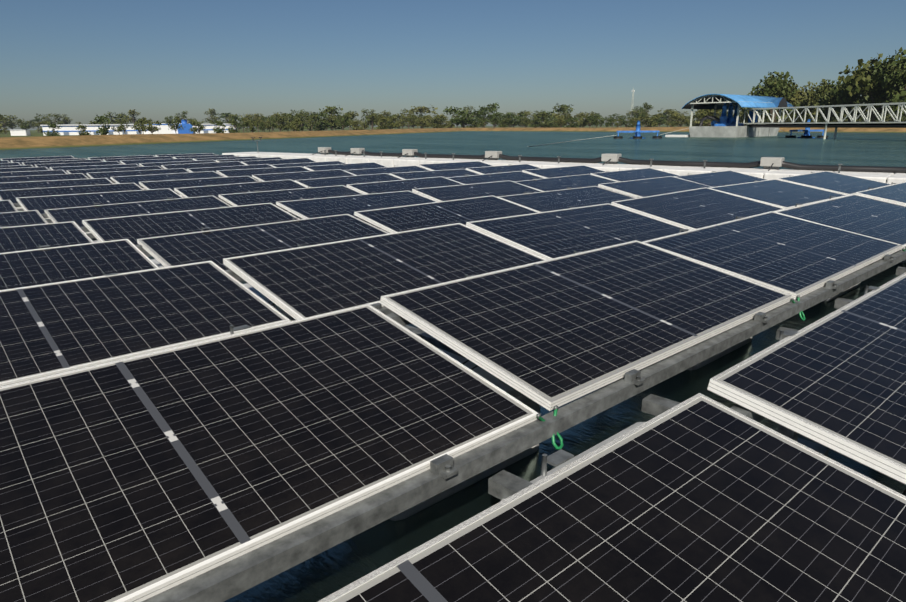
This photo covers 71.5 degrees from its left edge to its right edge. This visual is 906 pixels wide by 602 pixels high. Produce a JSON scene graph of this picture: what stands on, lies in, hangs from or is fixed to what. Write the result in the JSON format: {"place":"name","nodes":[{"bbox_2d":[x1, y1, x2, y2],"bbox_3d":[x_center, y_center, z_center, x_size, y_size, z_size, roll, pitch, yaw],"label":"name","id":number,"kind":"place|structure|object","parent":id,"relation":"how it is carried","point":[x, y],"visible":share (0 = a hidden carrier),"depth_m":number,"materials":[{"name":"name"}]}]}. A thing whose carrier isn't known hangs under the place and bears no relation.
{"place":"outdoors","nodes":[
{"label":"outdoors","id":0,"kind":"place"},
{"bbox_2d":[0,131,905,601],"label":"water surface","id":1,"kind":"object","parent":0,"point":[334,569],"depth_m":20.19,"materials":[{"name":"teal liquid"}]},
{"bbox_2d":[45,219,905,520],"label":"floats","id":2,"kind":"object","parent":1,"relation":"on","point":[511,391],"depth_m":2.57,"materials":[{"name":"grey plastic"}]},
{"bbox_2d":[0,156,905,601],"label":"racking rails","id":3,"kind":"object","parent":2,"relation":"on","point":[232,578],"visible":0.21,"depth_m":1.88,"materials":[{"name":"metal"}]},
{"bbox_2d":[0,200,17,212],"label":"solar panel","id":4,"kind":"object","parent":3,"relation":"on","point":[7,206],"visible":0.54,"depth_m":8.18,"materials":[{"name":"glass"}]},
{"bbox_2d":[0,210,47,226],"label":"solar panel","id":5,"kind":"object","parent":3,"relation":"on","point":[21,218],"visible":0.54,"depth_m":6.98,"materials":[{"name":"glass"}]},
{"bbox_2d":[0,167,48,171],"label":"solar panel","id":6,"kind":"object","parent":3,"relation":"on","point":[22,169],"visible":0.35,"depth_m":15.00,"materials":[{"name":"glass"}]},
{"bbox_2d":[0,170,66,176],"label":"solar panel","id":7,"kind":"object","parent":3,"relation":"on","point":[27,173],"visible":0.42,"depth_m":13.77,"materials":[{"name":"glass"}]},
{"bbox_2d":[1,156,73,161],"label":"solar panel","id":8,"kind":"object","parent":3,"relation":"on","point":[37,158],"visible":0.4,"depth_m":20.56,"materials":[{"name":"glass"}]},
{"bbox_2d":[0,173,88,182],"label":"solar panel","id":9,"kind":"object","parent":3,"relation":"on","point":[42,177],"visible":0.42,"depth_m":12.54,"materials":[{"name":"glass"}]},
{"bbox_2d":[0,221,93,252],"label":"solar panel","id":10,"kind":"object","parent":3,"relation":"on","point":[21,238],"visible":0.57,"depth_m":5.70,"materials":[{"name":"glass"}]},
{"bbox_2d":[11,158,86,163],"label":"solar panel","id":11,"kind":"object","parent":3,"relation":"on","point":[21,161],"visible":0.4,"depth_m":19.38,"materials":[{"name":"glass"}]},
{"bbox_2d":[0,178,112,189],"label":"solar panel","id":12,"kind":"object","parent":3,"relation":"on","point":[43,184],"visible":0.42,"depth_m":11.29,"materials":[{"name":"glass"}]},
{"bbox_2d":[22,159,102,166],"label":"solar panel","id":13,"kind":"object","parent":3,"relation":"on","point":[54,162],"visible":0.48,"depth_m":18.24,"materials":[{"name":"glass"}]},
{"bbox_2d":[0,183,143,208],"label":"solar panel","id":14,"kind":"object","parent":3,"relation":"on","point":[12,195],"visible":0.35,"depth_m":10.03,"materials":[{"name":"glass"}]},
{"bbox_2d":[35,161,120,168],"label":"solar panel","id":15,"kind":"object","parent":3,"relation":"on","point":[48,166],"visible":0.46,"depth_m":17.10,"materials":[{"name":"glass"}]},
{"bbox_2d":[0,239,158,289],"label":"solar panel","id":16,"kind":"object","parent":3,"relation":"on","point":[24,268],"visible":0.57,"depth_m":4.47,"materials":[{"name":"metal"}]},
{"bbox_2d":[50,164,140,171],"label":"solar panel","id":17,"kind":"object","parent":3,"relation":"on","point":[66,168],"visible":0.42,"depth_m":15.94,"materials":[{"name":"glass"}]},
{"bbox_2d":[16,188,182,218],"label":"solar panel","id":18,"kind":"object","parent":3,"relation":"on","point":[40,204],"visible":0.62,"depth_m":8.81,"materials":[{"name":"glass"}]},
{"bbox_2d":[67,166,162,178],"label":"solar panel","id":19,"kind":"object","parent":3,"relation":"on","point":[84,171],"visible":0.44,"depth_m":14.83,"materials":[{"name":"glass"}]},
{"bbox_2d":[88,155,154,160],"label":"solar panel","id":20,"kind":"object","parent":3,"relation":"on","point":[115,157],"visible":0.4,"depth_m":20.75,"materials":[{"name":"glass"}]},
{"bbox_2d":[44,195,230,232],"bbox_3d":[-3.710,-1.067,7.673,2.000,0.035,0.992,-14,30,-40],"label":"solar panel","id":21,"kind":"object","parent":3,"relation":"on","point":[77,215],"visible":0.56,"depth_m":7.72,"materials":[{"name":"glass"}]},
{"bbox_2d":[87,168,188,183],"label":"solar panel","id":22,"kind":"object","parent":3,"relation":"on","point":[107,175],"visible":0.42,"depth_m":13.63,"materials":[{"name":"glass"}]},
{"bbox_2d":[103,156,174,162],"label":"solar panel","id":23,"kind":"object","parent":3,"relation":"on","point":[143,158],"visible":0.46,"depth_m":19.60,"materials":[{"name":"glass"}]},
{"bbox_2d":[0,261,289,386],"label":"solar panel","id":24,"kind":"object","parent":3,"relation":"on","point":[49,329],"visible":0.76,"depth_m":3.08,"materials":[{"name":"glass"}]},
{"bbox_2d":[120,158,194,164],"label":"solar panel","id":25,"kind":"object","parent":3,"relation":"on","point":[151,161],"visible":0.46,"depth_m":18.34,"materials":[{"name":"glass"}]},
{"bbox_2d":[110,171,223,188],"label":"solar panel","id":26,"kind":"object","parent":3,"relation":"on","point":[136,179],"visible":0.46,"depth_m":12.48,"materials":[{"name":"glass"}]},
{"bbox_2d":[139,160,216,167],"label":"solar panel","id":27,"kind":"object","parent":3,"relation":"on","point":[159,164],"visible":0.4,"depth_m":17.26,"materials":[{"name":"glass"}]},
{"bbox_2d":[82,203,298,244],"bbox_3d":[-2.595,-0.787,6.532,2.000,0.037,0.992,-14,31,-40],"label":"solar panel","id":28,"kind":"object","parent":3,"relation":"on","point":[133,228],"visible":0.6,"depth_m":6.51,"materials":[{"name":"glass"}]},
{"bbox_2d":[139,176,257,195],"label":"solar panel","id":29,"kind":"object","parent":3,"relation":"on","point":[170,184],"visible":0.44,"depth_m":11.33,"materials":[{"name":"glass"}]},
{"bbox_2d":[161,161,244,169],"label":"solar panel","id":30,"kind":"object","parent":3,"relation":"on","point":[204,165],"visible":0.4,"depth_m":16.13,"materials":[{"name":"glass"}]},
{"bbox_2d":[173,155,236,158],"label":"solar panel","id":31,"kind":"object","parent":3,"relation":"on","point":[205,156],"visible":0.35,"depth_m":20.90,"materials":[{"name":"glass"}]},
{"bbox_2d":[193,156,257,160],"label":"solar panel","id":32,"kind":"object","parent":3,"relation":"on","point":[215,159],"visible":0.4,"depth_m":19.77,"materials":[{"name":"glass"}]},
{"bbox_2d":[187,164,274,173],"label":"solar panel","id":33,"kind":"object","parent":3,"relation":"on","point":[214,169],"visible":0.4,"depth_m":15.03,"materials":[{"name":"glass"}]},
{"bbox_2d":[174,179,306,202],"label":"solar panel","id":34,"kind":"object","parent":3,"relation":"on","point":[199,191],"visible":0.52,"depth_m":10.21,"materials":[{"name":"glass"}]},
{"bbox_2d":[216,157,282,161],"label":"solar panel","id":35,"kind":"object","parent":3,"relation":"on","point":[250,159],"visible":0.38,"depth_m":18.64,"materials":[{"name":"glass"}]},
{"bbox_2d":[137,214,388,269],"bbox_3d":[-1.478,-0.501,5.391,2.000,0.037,0.992,-15,30,-40],"label":"solar panel","id":36,"kind":"object","parent":3,"relation":"on","point":[217,246],"visible":0.58,"depth_m":5.35,"materials":[{"name":"glass"}]},
{"bbox_2d":[216,166,309,177],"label":"solar panel","id":37,"kind":"object","parent":3,"relation":"on","point":[239,172],"visible":0.42,"depth_m":13.77,"materials":[{"name":"glass"}]},
{"bbox_2d":[0,304,537,601],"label":"solar panel","id":38,"kind":"object","parent":3,"relation":"on","point":[141,478],"visible":0.97,"depth_m":1.76,"materials":[{"name":"glass"}]},
{"bbox_2d":[241,158,315,164],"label":"solar panel","id":39,"kind":"object","parent":3,"relation":"on","point":[287,161],"visible":0.46,"depth_m":17.44,"materials":[{"name":"glass"}]},
{"bbox_2d":[218,185,361,211],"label":"solar panel","id":40,"kind":"object","parent":3,"relation":"on","point":[251,198],"visible":0.58,"depth_m":9.04,"materials":[{"name":"glass"}]},
{"bbox_2d":[252,169,354,181],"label":"solar panel","id":41,"kind":"object","parent":3,"relation":"on","point":[293,176],"visible":0.54,"depth_m":12.67,"materials":[{"name":"glass"}]},
{"bbox_2d":[271,161,345,167],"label":"solar panel","id":42,"kind":"object","parent":3,"relation":"on","point":[308,164],"visible":0.38,"depth_m":16.36,"materials":[{"name":"glass"}]},
{"bbox_2d":[304,162,385,170],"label":"solar panel","id":43,"kind":"object","parent":3,"relation":"on","point":[352,166],"visible":0.48,"depth_m":15.17,"materials":[{"name":"glass"}]},
{"bbox_2d":[294,173,403,191],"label":"solar panel","id":44,"kind":"object","parent":3,"relation":"on","point":[337,181],"visible":0.54,"depth_m":11.53,"materials":[{"name":"glass"}]},
{"bbox_2d":[276,191,436,218],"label":"solar panel","id":45,"kind":"object","parent":3,"relation":"on","point":[321,207],"visible":0.56,"depth_m":7.81,"materials":[{"name":"glass"}]},
{"bbox_2d":[223,223,545,319],"bbox_3d":[-0.363,-0.258,4.239,2.000,0.035,0.992,-14,31,-40],"label":"solar panel","id":46,"kind":"object","parent":3,"relation":"on","point":[297,283],"visible":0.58,"depth_m":4.07,"materials":[{"name":"glass"}]},
{"bbox_2d":[344,166,430,174],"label":"solar panel","id":47,"kind":"object","parent":3,"relation":"on","point":[399,169],"visible":0.42,"depth_m":14.05,"materials":[{"name":"glass"}]},
{"bbox_2d":[347,176,463,193],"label":"solar panel","id":48,"kind":"object","parent":3,"relation":"on","point":[390,186],"visible":0.46,"depth_m":10.35,"materials":[{"name":"glass"}]},
{"bbox_2d":[389,169,479,179],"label":"solar panel","id":49,"kind":"object","parent":3,"relation":"on","point":[435,173],"visible":0.46,"depth_m":12.89,"materials":[{"name":"glass"}]},
{"bbox_2d":[354,195,538,232],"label":"solar panel","id":50,"kind":"object","parent":3,"relation":"on","point":[413,217],"visible":0.62,"depth_m":6.69,"materials":[{"name":"glass"}]},
{"bbox_2d":[418,161,491,170],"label":"solar panel","id":51,"kind":"object","parent":3,"relation":"on","point":[450,166],"visible":0.5,"depth_m":15.27,"materials":[{"name":"glass"}]},
{"bbox_2d":[412,180,542,201],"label":"solar panel","id":52,"kind":"object","parent":3,"relation":"on","point":[465,191],"visible":0.56,"depth_m":9.21,"materials":[{"name":"glass"}]},
{"bbox_2d":[446,171,542,183],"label":"solar panel","id":53,"kind":"object","parent":3,"relation":"on","point":[503,176],"visible":0.4,"depth_m":11.77,"materials":[{"name":"glass"}]},
{"bbox_2d":[466,164,541,173],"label":"solar panel","id":54,"kind":"object","parent":3,"relation":"on","point":[497,169],"visible":0.46,"depth_m":14.15,"materials":[{"name":"glass"}]},
{"bbox_2d":[522,165,605,177],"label":"solar panel","id":55,"kind":"object","parent":3,"relation":"on","point":[561,171],"visible":0.52,"depth_m":12.99,"materials":[{"name":"glass"}]},
{"bbox_2d":[514,174,616,191],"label":"solar panel","id":56,"kind":"object","parent":3,"relation":"on","point":[564,182],"visible":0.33,"depth_m":10.54,"materials":[{"name":"glass"}]},
{"bbox_2d":[498,186,634,211],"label":"solar panel","id":57,"kind":"object","parent":3,"relation":"on","point":[546,201],"visible":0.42,"depth_m":8.04,"materials":[{"name":"glass"}]},
{"bbox_2d":[466,203,689,259],"bbox_3d":[1.182,-0.636,5.566,2.000,0.035,0.992,-13,31,-40],"label":"solar panel","id":58,"kind":"object","parent":3,"relation":"on","point":[547,235],"visible":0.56,"depth_m":5.45,"materials":[{"name":"glass"}]},
{"bbox_2d":[380,240,791,410],"bbox_3d":[0.753,-0.009,3.089,2.000,0.037,0.992,-14,31,-40],"label":"solar panel","id":59,"kind":"object","parent":3,"relation":"on","point":[549,334],"visible":1,"depth_m":2.84,"materials":[{"name":"glass"}]},
{"bbox_2d":[268,247,905,495],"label":"grounding wires","id":60,"kind":"object","parent":3,"relation":"on","point":[560,438],"visible":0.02,"depth_m":2.09,"materials":[{"name":"green"}]},
{"bbox_2d":[318,393,905,601],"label":"solar panel","id":61,"kind":"object","parent":3,"relation":"on","point":[699,497],"visible":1,"depth_m":1.18,"materials":[{"name":"glass"}]},
{"bbox_2d":[590,168,679,181],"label":"solar panel","id":62,"kind":"object","parent":3,"relation":"on","point":[632,174],"visible":0.44,"depth_m":11.87,"materials":[{"name":"glass"}]},
{"bbox_2d":[598,176,711,197],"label":"solar panel","id":63,"kind":"object","parent":3,"relation":"on","point":[650,186],"visible":0.6,"depth_m":9.32,"materials":[{"name":"glass"}]},
{"bbox_2d":[611,187,783,229],"bbox_3d":[2.727,-1.027,6.889,2.000,0.037,0.992,-14,31,-40],"label":"solar panel","id":64,"kind":"object","parent":3,"relation":"on","point":[692,209],"visible":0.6,"depth_m":6.77,"materials":[{"name":"glass"}]},
{"bbox_2d":[673,170,766,186],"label":"solar panel","id":65,"kind":"object","parent":3,"relation":"on","point":[720,178],"visible":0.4,"depth_m":10.73,"materials":[{"name":"glass"}]},
{"bbox_2d":[643,211,902,299],"bbox_3d":[2.298,-0.386,4.415,2.000,0.036,0.992,-14,30,-40],"label":"solar panel","id":66,"kind":"object","parent":3,"relation":"on","point":[794,257],"visible":0.85,"depth_m":4.24,"materials":[{"name":"glass"}]},
{"bbox_2d":[710,179,846,208],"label":"solar panel","id":67,"kind":"object","parent":3,"relation":"on","point":[781,194],"visible":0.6,"depth_m":8.11,"materials":[{"name":"glass"}]},
{"bbox_2d":[707,272,905,484],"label":"solar panel","id":68,"kind":"object","parent":3,"relation":"on","point":[835,380],"visible":1,"depth_m":1.77,"materials":[{"name":"glass"}]},
{"bbox_2d":[777,171,890,194],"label":"solar panel","id":69,"kind":"object","parent":3,"relation":"on","point":[837,183],"visible":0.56,"depth_m":9.43,"materials":[{"name":"glass"}]},
{"bbox_2d":[775,194,905,249],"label":"solar panel","id":70,"kind":"object","parent":3,"relation":"on","point":[874,218],"visible":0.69,"depth_m":5.61,"materials":[{"name":"glass"}]},
{"bbox_2d":[855,182,905,205],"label":"solar panel","id":71,"kind":"object","parent":3,"relation":"on","point":[894,193],"visible":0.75,"depth_m":6.87,"materials":[{"name":"glass"}]},
{"bbox_2d":[222,137,905,183],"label":"floating walkway","id":72,"kind":"structure","parent":1,"relation":"on","point":[770,169],"depth_m":15.11,"materials":[{"name":"white plastic"}]},
{"bbox_2d":[614,121,661,138],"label":"aerator","id":73,"kind":"object","parent":1,"relation":"on","point":[637,133],"visible":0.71,"depth_m":58.29,"materials":[{"name":"blue paint"}]},
{"bbox_2d":[665,94,792,137],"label":"pavilion","id":74,"kind":"structure","parent":1,"relation":"on","point":[729,125],"depth_m":61.07,"materials":[{"name":"grey paint"}]},
{"bbox_2d":[785,119,827,137],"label":"aerator","id":75,"kind":"object","parent":1,"relation":"on","point":[806,131],"visible":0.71,"depth_m":54.95,"materials":[{"name":"blue paint"}]},
{"bbox_2d":[743,102,905,138],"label":"truss bridge","id":76,"kind":"structure","parent":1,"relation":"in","point":[897,123],"depth_m":50.45,"materials":[{"name":"grey paint"}]},
{"bbox_2d":[0,123,905,149],"bbox_3d":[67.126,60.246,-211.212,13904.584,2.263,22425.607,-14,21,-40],"label":"terrain","id":77,"kind":"structure","parent":0,"point":[34,139],"depth_m":77.28,"materials":[{"name":"brown soil"}]},
{"bbox_2d":[0,115,24,129],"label":"tree","id":78,"kind":"object","parent":77,"relation":"on","point":[10,123],"visible":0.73,"depth_m":400.71,"materials":[{"name":"green plant"}]},
{"bbox_2d":[93,115,111,134],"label":"tree","id":79,"kind":"object","parent":77,"relation":"on","point":[103,131],"visible":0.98,"depth_m":173.14,"materials":[{"name":"green plant"}]},
{"bbox_2d":[103,111,131,123],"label":"tree","id":80,"kind":"object","parent":77,"relation":"on","point":[121,116],"visible":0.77,"depth_m":473.91,"materials":[{"name":"green plant"}]},
{"bbox_2d":[10,120,237,135],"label":"factory building","id":81,"kind":"structure","parent":77,"relation":"on","point":[68,129],"depth_m":277.86,"materials":[{"name":"white metal"}]},
{"bbox_2d":[130,118,149,133],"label":"tree","id":82,"kind":"object","parent":77,"relation":"on","point":[138,126],"visible":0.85,"depth_m":201.97,"materials":[{"name":"green plant"}]},
{"bbox_2d":[143,119,162,132],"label":"tree","id":83,"kind":"object","parent":77,"relation":"on","point":[150,127],"visible":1,"depth_m":200.55,"materials":[{"name":"green plant"}]},
{"bbox_2d":[165,116,182,131],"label":"tree","id":84,"kind":"object","parent":77,"relation":"on","point":[171,124],"visible":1,"depth_m":204.54,"materials":[{"name":"green plant"}]},
{"bbox_2d":[304,112,332,130],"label":"tree","id":85,"kind":"object","parent":77,"relation":"on","point":[319,126],"visible":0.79,"depth_m":254.76,"materials":[{"name":"green plant"}]},
{"bbox_2d":[317,106,350,130],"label":"tree","id":86,"kind":"object","parent":77,"relation":"on","point":[331,110],"visible":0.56,"depth_m":273.43,"materials":[{"name":"green plant"}]},
{"bbox_2d":[360,109,377,129],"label":"tree","id":87,"kind":"object","parent":77,"relation":"on","point":[372,118],"visible":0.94,"depth_m":247.56,"materials":[{"name":"green plant"}]},
{"bbox_2d":[373,115,390,129],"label":"tree","id":88,"kind":"object","parent":77,"relation":"on","point":[383,125],"visible":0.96,"depth_m":241.60,"materials":[{"name":"green plant"}]},
{"bbox_2d":[378,113,404,128],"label":"tree","id":89,"kind":"object","parent":77,"relation":"on","point":[391,122],"visible":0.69,"depth_m":269.61,"materials":[{"name":"green plant"}]},
{"bbox_2d":[408,104,442,123],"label":"tree","id":90,"kind":"object","parent":77,"relation":"on","point":[422,110],"visible":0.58,"depth_m":483.52,"materials":[{"name":"green plant"}]},
{"bbox_2d":[443,106,485,127],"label":"tree","id":91,"kind":"object","parent":77,"relation":"on","point":[462,121],"visible":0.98,"depth_m":244.04,"materials":[{"name":"green plant"}]},
{"bbox_2d":[475,103,499,127],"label":"tree","id":92,"kind":"object","parent":77,"relation":"on","point":[492,109],"visible":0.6,"depth_m":351.98,"materials":[{"name":"green plant"}]},
{"bbox_2d":[500,112,524,127],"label":"tree","id":93,"kind":"object","parent":77,"relation":"on","point":[514,121],"visible":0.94,"depth_m":269.41,"materials":[{"name":"green plant"}]},
{"bbox_2d":[532,111,558,127],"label":"tree","id":94,"kind":"object","parent":77,"relation":"on","point":[543,114],"visible":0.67,"depth_m":276.86,"materials":[{"name":"green plant"}]},
{"bbox_2d":[552,104,572,126],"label":"tree","id":95,"kind":"object","parent":77,"relation":"on","point":[563,108],"visible":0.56,"depth_m":338.34,"materials":[{"name":"green plant"}]},
{"bbox_2d":[639,114,662,126],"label":"tree","id":96,"kind":"object","parent":77,"relation":"on","point":[646,121],"visible":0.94,"depth_m":239.48,"materials":[{"name":"green plant"}]},
{"bbox_2d":[667,112,692,126],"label":"tree","id":97,"kind":"object","parent":77,"relation":"on","point":[683,120],"visible":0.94,"depth_m":240.22,"materials":[{"name":"green plant"}]},
{"bbox_2d":[695,109,721,125],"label":"tree","id":98,"kind":"object","parent":77,"relation":"on","point":[706,112],"visible":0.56,"depth_m":199.96,"materials":[{"name":"green plant"}]},
{"bbox_2d":[747,71,799,121],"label":"tree","id":99,"kind":"object","parent":77,"relation":"on","point":[776,86],"visible":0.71,"depth_m":164.67,"materials":[{"name":"green plant"}]},
{"bbox_2d":[782,81,816,121],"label":"tree","id":100,"kind":"object","parent":77,"relation":"on","point":[798,94],"visible":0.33,"depth_m":171.40,"materials":[{"name":"green plant"}]},
{"bbox_2d":[794,88,822,121],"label":"tree","id":101,"kind":"object","parent":77,"relation":"on","point":[809,100],"visible":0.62,"depth_m":166.86,"materials":[{"name":"green plant"}]},
{"bbox_2d":[812,79,842,121],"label":"tree","id":102,"kind":"object","parent":77,"relation":"on","point":[822,93],"visible":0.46,"depth_m":152.66,"materials":[{"name":"green plant"}]},
{"bbox_2d":[826,75,869,123],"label":"tree","id":103,"kind":"object","parent":77,"relation":"on","point":[839,92],"visible":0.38,"depth_m":145.55,"materials":[{"name":"green plant"}]},
{"bbox_2d":[837,47,903,123],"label":"tree","id":104,"kind":"object","parent":77,"relation":"on","point":[864,85],"visible":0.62,"depth_m":134.52,"materials":[{"name":"green plant"}]},
{"bbox_2d":[861,50,905,120],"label":"tree","id":105,"kind":"object","parent":77,"relation":"on","point":[894,85],"visible":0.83,"depth_m":128.14,"materials":[{"name":"green plant"}]},
{"bbox_2d":[0,0,905,128],"label":"sky","id":106,"kind":"structure","parent":0,"point":[82,60],"materials":[{"name":"blue"}]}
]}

